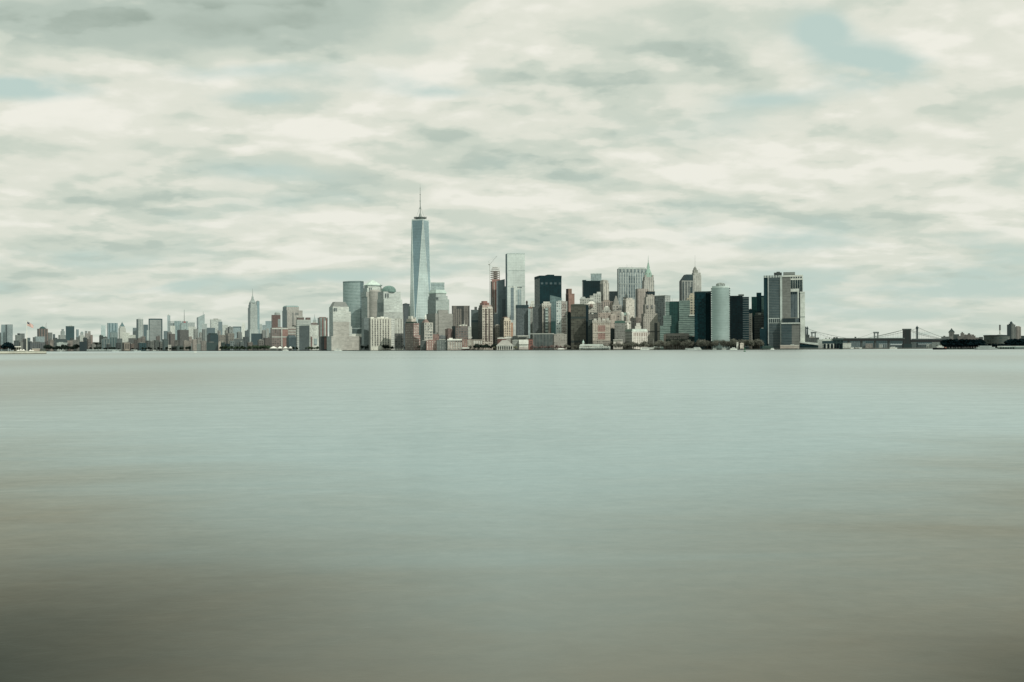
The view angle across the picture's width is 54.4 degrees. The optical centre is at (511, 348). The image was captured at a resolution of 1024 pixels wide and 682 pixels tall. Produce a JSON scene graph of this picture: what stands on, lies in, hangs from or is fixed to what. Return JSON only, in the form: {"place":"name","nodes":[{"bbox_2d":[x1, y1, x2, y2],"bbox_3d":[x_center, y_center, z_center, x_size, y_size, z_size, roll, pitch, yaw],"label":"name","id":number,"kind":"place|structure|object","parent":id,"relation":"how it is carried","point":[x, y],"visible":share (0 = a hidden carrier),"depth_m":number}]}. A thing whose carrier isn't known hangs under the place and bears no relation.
{"place":"outdoors","nodes":[
{"label":"outdoors","id":0,"kind":"place"},
{"bbox_2d":[0,349,1023,681],"bbox_3d":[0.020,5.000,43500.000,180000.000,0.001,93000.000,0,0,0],"label":"water","id":1,"kind":"structure","parent":0,"point":[832,515],"depth_m":29.69},
{"bbox_2d":[0,0,1023,350],"label":"sky","id":2,"kind":"structure","parent":0,"point":[159,159]},
{"bbox_3d":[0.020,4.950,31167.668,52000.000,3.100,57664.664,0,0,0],"label":"land","id":3,"kind":"structure","parent":0,"visible":0},
{"bbox_2d":[1,325,5,350],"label":"glass tower","id":4,"kind":"structure","parent":3,"relation":"on","point":[3,334],"depth_m":5997.70},
{"bbox_2d":[5,324,12,350],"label":"glass tower","id":5,"kind":"structure","parent":3,"relation":"on","point":[9,332],"depth_m":5949.21},
{"bbox_2d":[30,342,44,349],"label":"warehouse","id":6,"kind":"structure","parent":3,"relation":"on","point":[36,345],"depth_m":4912.53},
{"bbox_2d":[37,322,47,341],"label":"office tower","id":7,"kind":"structure","parent":3,"relation":"on","point":[42,331],"depth_m":5419.77},
{"bbox_2d":[66,325,73,340],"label":"office tower","id":8,"kind":"structure","parent":3,"relation":"on","point":[69,331],"depth_m":5708.12},
{"bbox_2d":[107,323,117,338],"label":"office tower","id":9,"kind":"structure","parent":3,"relation":"on","point":[112,327],"depth_m":7618.74},
{"bbox_2d":[118,323,125,341],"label":"office tower","id":10,"kind":"structure","parent":3,"relation":"on","point":[121,329],"depth_m":7610.91},
{"bbox_2d":[122,342,130,350],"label":"vent tower","id":11,"kind":"structure","parent":3,"relation":"on","point":[125,346],"depth_m":4567.32},
{"bbox_2d":[136,317,142,339],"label":"office tower","id":12,"kind":"structure","parent":3,"relation":"on","point":[139,327],"depth_m":7511.98},
{"bbox_2d":[149,319,161,341],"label":"office tower","id":13,"kind":"structure","parent":3,"relation":"on","point":[155,327],"depth_m":6313.54},
{"bbox_2d":[174,321,180,339],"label":"office tower","id":14,"kind":"structure","parent":3,"relation":"on","point":[177,324],"depth_m":7605.07},
{"bbox_2d":[177,329,188,344],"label":"block","id":15,"kind":"structure","parent":3,"relation":"on","point":[182,335],"depth_m":5611.63},
{"bbox_2d":[181,314,188,329],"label":"office tower","id":16,"kind":"structure","parent":3,"relation":"on","point":[184,324],"depth_m":7610.86},
{"bbox_2d":[197,314,204,336],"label":"glass tower","id":17,"kind":"structure","parent":3,"relation":"on","point":[200,320],"depth_m":7612.48},
{"bbox_2d":[206,342,217,350],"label":"pier shed","id":18,"kind":"structure","parent":3,"relation":"on","point":[211,345],"depth_m":4386.42},
{"bbox_2d":[207,333,217,341],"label":"warehouse","id":19,"kind":"structure","parent":3,"relation":"on","point":[212,337],"depth_m":5013.48},
{"bbox_2d":[210,319,221,334],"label":"office tower","id":20,"kind":"structure","parent":3,"relation":"on","point":[213,323],"depth_m":7612.60},
{"bbox_2d":[225,333,233,343],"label":"loft building","id":21,"kind":"structure","parent":3,"relation":"on","point":[229,337],"depth_m":5087.95},
{"bbox_2d":[247,289,257,341],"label":"skyscraper","id":22,"kind":"structure","parent":3,"relation":"on","point":[252,318],"depth_m":6913.22},
{"bbox_2d":[251,333,261,344],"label":"office tower","id":23,"kind":"structure","parent":3,"relation":"on","point":[255,337],"depth_m":5605.89},
{"bbox_2d":[256,301,259,332],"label":"glass tower","id":24,"kind":"structure","parent":3,"relation":"on","point":[258,312],"depth_m":7406.18},
{"bbox_2d":[271,312,280,327],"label":"office tower","id":25,"kind":"structure","parent":3,"relation":"on","point":[276,319],"depth_m":4708.11},
{"bbox_2d":[270,327,287,349],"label":"office tower","id":26,"kind":"structure","parent":3,"relation":"on","point":[278,335],"depth_m":3860.86},
{"bbox_2d":[286,335,295,349],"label":"office tower","id":27,"kind":"structure","parent":3,"relation":"on","point":[291,340],"depth_m":3789.26},
{"bbox_2d":[282,306,302,327],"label":"office tower","id":28,"kind":"structure","parent":3,"relation":"on","point":[290,314],"depth_m":4016.88},
{"bbox_2d":[296,317,310,349],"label":"office tower","id":29,"kind":"structure","parent":3,"relation":"on","point":[302,321],"depth_m":3957.82},
{"bbox_2d":[299,325,318,349],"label":"office tower","id":30,"kind":"structure","parent":3,"relation":"on","point":[308,335],"depth_m":3514.28},
{"bbox_2d":[318,317,327,336],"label":"office tower","id":31,"kind":"structure","parent":3,"relation":"on","point":[323,326],"depth_m":3607.14},
{"bbox_2d":[319,336,326,349],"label":"office tower","id":32,"kind":"structure","parent":3,"relation":"on","point":[322,342],"depth_m":3304.45},
{"bbox_2d":[327,302,359,349],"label":"office tower","id":33,"kind":"structure","parent":3,"relation":"on","point":[340,337],"depth_m":3257.06},
{"bbox_2d":[343,281,363,327],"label":"glass tower","id":34,"kind":"structure","parent":3,"relation":"on","point":[352,290],"depth_m":3421.94},
{"bbox_2d":[352,328,361,349],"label":"office block","id":35,"kind":"structure","parent":3,"relation":"on","point":[356,331],"depth_m":3303.88},
{"bbox_2d":[361,317,368,349],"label":"office tower","id":36,"kind":"structure","parent":3,"relation":"on","point":[365,330],"depth_m":3154.16},
{"bbox_2d":[361,280,382,317],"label":"office tower","id":37,"kind":"structure","parent":3,"relation":"on","point":[369,293],"depth_m":3324.21},
{"bbox_2d":[369,317,393,349],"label":"apartment building","id":38,"kind":"structure","parent":3,"relation":"on","point":[381,330],"depth_m":3095.18},
{"bbox_2d":[377,286,402,349],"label":"office tower","id":39,"kind":"structure","parent":3,"relation":"on","point":[389,302],"depth_m":3197.45},
{"bbox_2d":[394,318,402,349],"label":"apartment building","id":40,"kind":"structure","parent":3,"relation":"on","point":[398,333],"depth_m":3031.16},
{"bbox_2d":[403,303,409,349],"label":"office tower","id":41,"kind":"structure","parent":3,"relation":"on","point":[405,310],"depth_m":3502.80},
{"bbox_2d":[405,316,419,349],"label":"apartment building","id":42,"kind":"structure","parent":3,"relation":"on","point":[412,338],"depth_m":2971.94},
{"bbox_2d":[410,194,430,322],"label":"supertall tower","id":43,"kind":"structure","parent":3,"relation":"on","point":[420,284],"depth_m":3216.28},
{"bbox_2d":[420,314,432,349],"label":"apartment building","id":44,"kind":"structure","parent":3,"relation":"on","point":[426,329],"depth_m":2907.97},
{"bbox_2d":[426,340,435,349],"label":"apartment building","id":45,"kind":"structure","parent":3,"relation":"on","point":[430,344],"depth_m":2815.94},
{"bbox_2d":[431,282,443,289],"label":"glass tower","id":46,"kind":"structure","parent":3,"relation":"on","point":[437,285],"depth_m":3461.61},
{"bbox_2d":[426,290,452,335],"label":"office tower","id":47,"kind":"structure","parent":3,"relation":"on","point":[439,316],"depth_m":3061.69},
{"bbox_2d":[436,339,447,349],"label":"apartment building","id":48,"kind":"structure","parent":3,"relation":"on","point":[442,344],"depth_m":2806.16},
{"bbox_2d":[445,328,451,339],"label":"apartment building","id":49,"kind":"structure","parent":3,"relation":"on","point":[448,333],"depth_m":2885.14},
{"bbox_2d":[447,338,461,349],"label":"museum building","id":50,"kind":"structure","parent":3,"relation":"on","point":[454,344],"depth_m":2800.97},
{"bbox_2d":[452,306,469,326],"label":"office tower","id":51,"kind":"structure","parent":3,"relation":"on","point":[461,315],"depth_m":3201.41},
{"bbox_2d":[452,324,471,338],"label":"apartment building","id":52,"kind":"structure","parent":3,"relation":"on","point":[462,331],"depth_m":2877.85},
{"bbox_2d":[462,339,471,349],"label":"apartment building","id":53,"kind":"structure","parent":3,"relation":"on","point":[466,343],"depth_m":2800.44},
{"bbox_2d":[471,307,477,338],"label":"office tower","id":54,"kind":"structure","parent":3,"relation":"on","point":[474,323],"depth_m":2900.07},
{"bbox_2d":[472,339,482,349],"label":"apartment building","id":55,"kind":"structure","parent":3,"relation":"on","point":[478,341],"depth_m":2800.44},
{"bbox_2d":[478,301,492,349],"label":"apartment building","id":56,"kind":"structure","parent":3,"relation":"on","point":[485,321],"depth_m":2856.91},
{"bbox_2d":[490,267,499,313],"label":"unfinished tower","id":57,"kind":"structure","parent":3,"relation":"on","point":[495,275],"depth_m":3262.36},
{"bbox_2d":[494,324,499,349],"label":"office tower","id":58,"kind":"structure","parent":3,"relation":"on","point":[497,330],"depth_m":2881.74},
{"bbox_2d":[496,279,505,324],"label":"glass tower","id":59,"kind":"structure","parent":3,"relation":"on","point":[500,299],"depth_m":3182.25},
{"bbox_2d":[496,340,513,349],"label":"pavilion","id":60,"kind":"structure","parent":3,"relation":"on","point":[504,345],"depth_m":2707.90},
{"bbox_2d":[500,317,512,337],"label":"apartment building","id":61,"kind":"structure","parent":3,"relation":"on","point":[506,327],"depth_m":2846.60},
{"bbox_2d":[505,253,524,319],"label":"glass tower","id":62,"kind":"structure","parent":3,"relation":"on","point":[515,268],"depth_m":3154.86},
{"bbox_2d":[511,286,521,335],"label":"office tower","id":63,"kind":"structure","parent":3,"relation":"on","point":[516,295],"depth_m":3049.88},
{"bbox_2d":[516,305,528,335],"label":"office tower","id":64,"kind":"structure","parent":3,"relation":"on","point":[521,319],"depth_m":2901.71},
{"bbox_2d":[518,335,528,349],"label":"club house","id":65,"kind":"structure","parent":3,"relation":"on","point":[523,342],"depth_m":2727.43},
{"bbox_2d":[526,301,533,337],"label":"office tower","id":66,"kind":"structure","parent":3,"relation":"on","point":[531,317],"depth_m":2959.87},
{"bbox_2d":[532,304,541,332],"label":"office tower","id":67,"kind":"structure","parent":3,"relation":"on","point":[537,317],"depth_m":2881.28},
{"bbox_2d":[530,333,553,349],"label":"building","id":68,"kind":"structure","parent":3,"relation":"on","point":[544,339],"depth_m":2739.09},
{"bbox_2d":[542,302,550,332],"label":"office tower","id":69,"kind":"structure","parent":3,"relation":"on","point":[546,317],"depth_m":2869.27},
{"bbox_2d":[534,275,561,303],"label":"glass tower","id":70,"kind":"structure","parent":3,"relation":"on","point":[546,287],"depth_m":3028.25},
{"bbox_2d":[550,295,561,333],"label":"glass tower","id":71,"kind":"structure","parent":3,"relation":"on","point":[553,299],"depth_m":2889.22},
{"bbox_2d":[554,333,566,348],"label":"office tower","id":72,"kind":"structure","parent":3,"relation":"on","point":[560,339],"depth_m":2734.12},
{"bbox_2d":[556,301,566,333],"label":"apartment building","id":73,"kind":"structure","parent":3,"relation":"on","point":[561,316],"depth_m":2799.13},
{"bbox_2d":[208,348,927,350],"bbox_3d":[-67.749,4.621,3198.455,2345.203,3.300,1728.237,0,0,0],"label":"sea wall","id":74,"kind":"structure","parent":3,"relation":"on","point":[548,349],"depth_m":2673.59},
{"bbox_2d":[567,312,570,348],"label":"office tower","id":75,"kind":"structure","parent":3,"relation":"on","point":[569,328],"depth_m":2811.20},
{"bbox_2d":[566,289,574,311],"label":"office tower","id":76,"kind":"structure","parent":3,"relation":"on","point":[570,298],"depth_m":3004.70},
{"bbox_2d":[571,304,588,348],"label":"glass tower","id":77,"kind":"structure","parent":3,"relation":"on","point":[579,321],"depth_m":2758.74},
{"bbox_2d":[588,319,592,343],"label":"office tower","id":78,"kind":"structure","parent":3,"relation":"on","point":[590,332],"depth_m":2689.49},
{"bbox_2d":[582,280,599,297],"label":"office tower","id":79,"kind":"structure","parent":3,"relation":"on","point":[590,288],"depth_m":3150.90},
{"bbox_2d":[586,301,596,313],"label":"office tower","id":80,"kind":"structure","parent":3,"relation":"on","point":[592,306],"depth_m":2838.51},
{"bbox_2d":[579,340,609,349],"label":"pier building","id":81,"kind":"structure","parent":3,"relation":"on","point":[594,347],"depth_m":2575.69},
{"bbox_2d":[590,292,600,303],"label":"office tower","id":82,"kind":"structure","parent":3,"relation":"on","point":[597,297],"depth_m":2978.84},
{"bbox_2d":[591,273,601,280],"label":"office tower","id":83,"kind":"structure","parent":3,"relation":"on","point":[595,276],"depth_m":3298.40},
{"bbox_2d":[592,317,610,344],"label":"office block","id":84,"kind":"structure","parent":3,"relation":"on","point":[601,331],"depth_m":2647.57},
{"bbox_2d":[600,280,608,301],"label":"office tower","id":85,"kind":"structure","parent":3,"relation":"on","point":[604,287],"depth_m":3005.00},
{"bbox_2d":[598,311,610,319],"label":"office tower","id":86,"kind":"structure","parent":3,"relation":"on","point":[605,315],"depth_m":2778.39},
{"bbox_2d":[601,300,612,310],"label":"office tower","id":87,"kind":"structure","parent":3,"relation":"on","point":[609,303],"depth_m":2928.30},
{"bbox_2d":[610,328,614,348],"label":"office tower","id":88,"kind":"structure","parent":3,"relation":"on","point":[612,334],"depth_m":2679.30},
{"bbox_2d":[610,313,615,327],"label":"office tower","id":89,"kind":"structure","parent":3,"relation":"on","point":[612,319],"depth_m":2770.12},
{"bbox_2d":[612,296,621,311],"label":"office tower","id":90,"kind":"structure","parent":3,"relation":"on","point":[616,306],"depth_m":2900.61},
{"bbox_2d":[615,320,624,348],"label":"office block","id":91,"kind":"structure","parent":3,"relation":"on","point":[619,329],"depth_m":2668.33},
{"bbox_2d":[619,312,629,320],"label":"office tower","id":92,"kind":"structure","parent":3,"relation":"on","point":[623,317],"depth_m":2758.07},
{"bbox_2d":[623,297,634,317],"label":"office tower","id":93,"kind":"structure","parent":3,"relation":"on","point":[629,305],"depth_m":2904.11},
{"bbox_2d":[617,267,645,316],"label":"office tower","id":94,"kind":"structure","parent":3,"relation":"on","point":[629,280],"depth_m":3204.80},
{"bbox_2d":[625,329,647,348],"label":"building","id":95,"kind":"structure","parent":3,"relation":"on","point":[636,335],"depth_m":2609.90},
{"bbox_2d":[635,260,654,317],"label":"skyscraper","id":96,"kind":"structure","parent":3,"relation":"on","point":[647,283],"depth_m":3127.54},
{"bbox_2d":[641,291,659,348],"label":"office tower","id":97,"kind":"structure","parent":3,"relation":"on","point":[650,323],"depth_m":2745.03},
{"bbox_2d":[655,295,669,325],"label":"office tower","id":98,"kind":"structure","parent":3,"relation":"on","point":[660,300],"depth_m":2960.15},
{"bbox_2d":[664,333,689,348],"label":"fort building","id":99,"kind":"structure","parent":3,"relation":"on","point":[668,337],"depth_m":2554.78},
{"bbox_2d":[660,300,694,348],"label":"glass tower","id":100,"kind":"structure","parent":3,"relation":"on","point":[678,318],"depth_m":2697.74},
{"bbox_2d":[679,274,692,300],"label":"office tower","id":101,"kind":"structure","parent":3,"relation":"on","point":[685,285],"depth_m":2983.21},
{"bbox_2d":[687,293,693,314],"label":"office tower","id":102,"kind":"structure","parent":3,"relation":"on","point":[691,297],"depth_m":2817.65},
{"bbox_2d":[692,267,700,292],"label":"skyscraper","id":103,"kind":"structure","parent":3,"relation":"on","point":[696,273],"depth_m":3052.18},
{"bbox_2d":[694,291,710,348],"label":"glass tower","id":104,"kind":"structure","parent":3,"relation":"on","point":[702,315],"depth_m":2476.32},
{"bbox_2d":[711,283,729,348],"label":"glass tower","id":105,"kind":"structure","parent":3,"relation":"on","point":[720,311],"depth_m":2438.96},
{"bbox_2d":[730,294,751,348],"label":"glass tower","id":106,"kind":"structure","parent":3,"relation":"on","point":[740,321],"depth_m":2434.62},
{"bbox_2d":[751,293,763,316],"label":"glass tower","id":107,"kind":"structure","parent":3,"relation":"on","point":[757,301],"depth_m":2597.36},
{"bbox_2d":[752,312,763,348],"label":"office block","id":108,"kind":"structure","parent":3,"relation":"on","point":[757,321],"depth_m":2478.72},
{"bbox_2d":[760,328,765,348],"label":"office tower","id":109,"kind":"structure","parent":3,"relation":"on","point":[763,334],"depth_m":2417.96},
{"bbox_2d":[764,272,799,348],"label":"office tower","id":110,"kind":"structure","parent":3,"relation":"on","point":[781,326],"depth_m":2413.28},
{"bbox_2d":[780,344,798,349],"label":"ferry shed","id":111,"kind":"structure","parent":3,"relation":"on","point":[791,346],"depth_m":2374.22},
{"bbox_2d":[783,272,802,291],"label":"office tower","id":112,"kind":"structure","parent":3,"relation":"on","point":[796,281],"depth_m":2491.46},
{"bbox_2d":[791,289,804,343],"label":"office tower","id":113,"kind":"structure","parent":3,"relation":"on","point":[797,303],"depth_m":2434.13},
{"bbox_2d":[800,342,817,348],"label":"ferry terminal","id":114,"kind":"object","parent":3,"relation":"on","point":[808,345],"visible":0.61,"depth_m":2414.80},
{"bbox_2d":[817,338,833,347],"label":"ferry slip building","id":115,"kind":"structure","parent":3,"relation":"on","point":[825,343],"depth_m":2444.95},
{"bbox_2d":[833,337,842,348],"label":"maritime building","id":116,"kind":"structure","parent":3,"relation":"on","point":[837,342],"depth_m":2435.83},
{"bbox_2d":[811,332,931,343],"bbox_3d":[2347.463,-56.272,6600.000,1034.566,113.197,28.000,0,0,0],"label":"suspension bridge","id":117,"kind":"structure","parent":3,"relation":"on","point":[868,334],"depth_m":6594.00},
{"bbox_2d":[805,326,940,347],"bbox_3d":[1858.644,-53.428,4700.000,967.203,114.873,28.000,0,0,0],"label":"suspension bridge","id":118,"kind":"structure","parent":3,"relation":"on","point":[916,335],"depth_m":4686.00},
{"bbox_2d":[843,329,949,347],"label":"suspension bridge","id":119,"kind":"structure","parent":3,"relation":"on","point":[906,339],"depth_m":3888.00},
{"bbox_3d":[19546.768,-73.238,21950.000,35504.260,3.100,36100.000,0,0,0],"label":"far shore","id":120,"kind":"structure","parent":0,"visible":0},
{"bbox_2d":[1007,321,1014,338],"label":"apartment tower","id":121,"kind":"structure","parent":120,"relation":"on","point":[1011,329],"depth_m":4303.39},
{"bbox_2d":[1015,326,1020,338],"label":"apartment tower","id":122,"kind":"structure","parent":120,"relation":"on","point":[1017,332],"depth_m":4379.83},
{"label":"island","id":123,"kind":"structure","parent":0,"visible":0},
{"bbox_2d":[0,351,46,353],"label":"sea wall","id":124,"kind":"structure","parent":123,"relation":"on","point":[22,352],"depth_m":1448.10},
{"bbox_3d":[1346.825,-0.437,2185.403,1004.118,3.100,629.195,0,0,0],"label":"island ground","id":125,"kind":"structure","parent":0,"visible":0},
{"bbox_2d":[940,338,1023,348],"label":"wood","id":126,"kind":"object","parent":125,"relation":"on","point":[964,343],"visible":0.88,"depth_m":1955.10},
{"bbox_2d":[983,335,1007,347],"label":"fort building","id":127,"kind":"structure","parent":125,"relation":"on","point":[994,339],"depth_m":2069.99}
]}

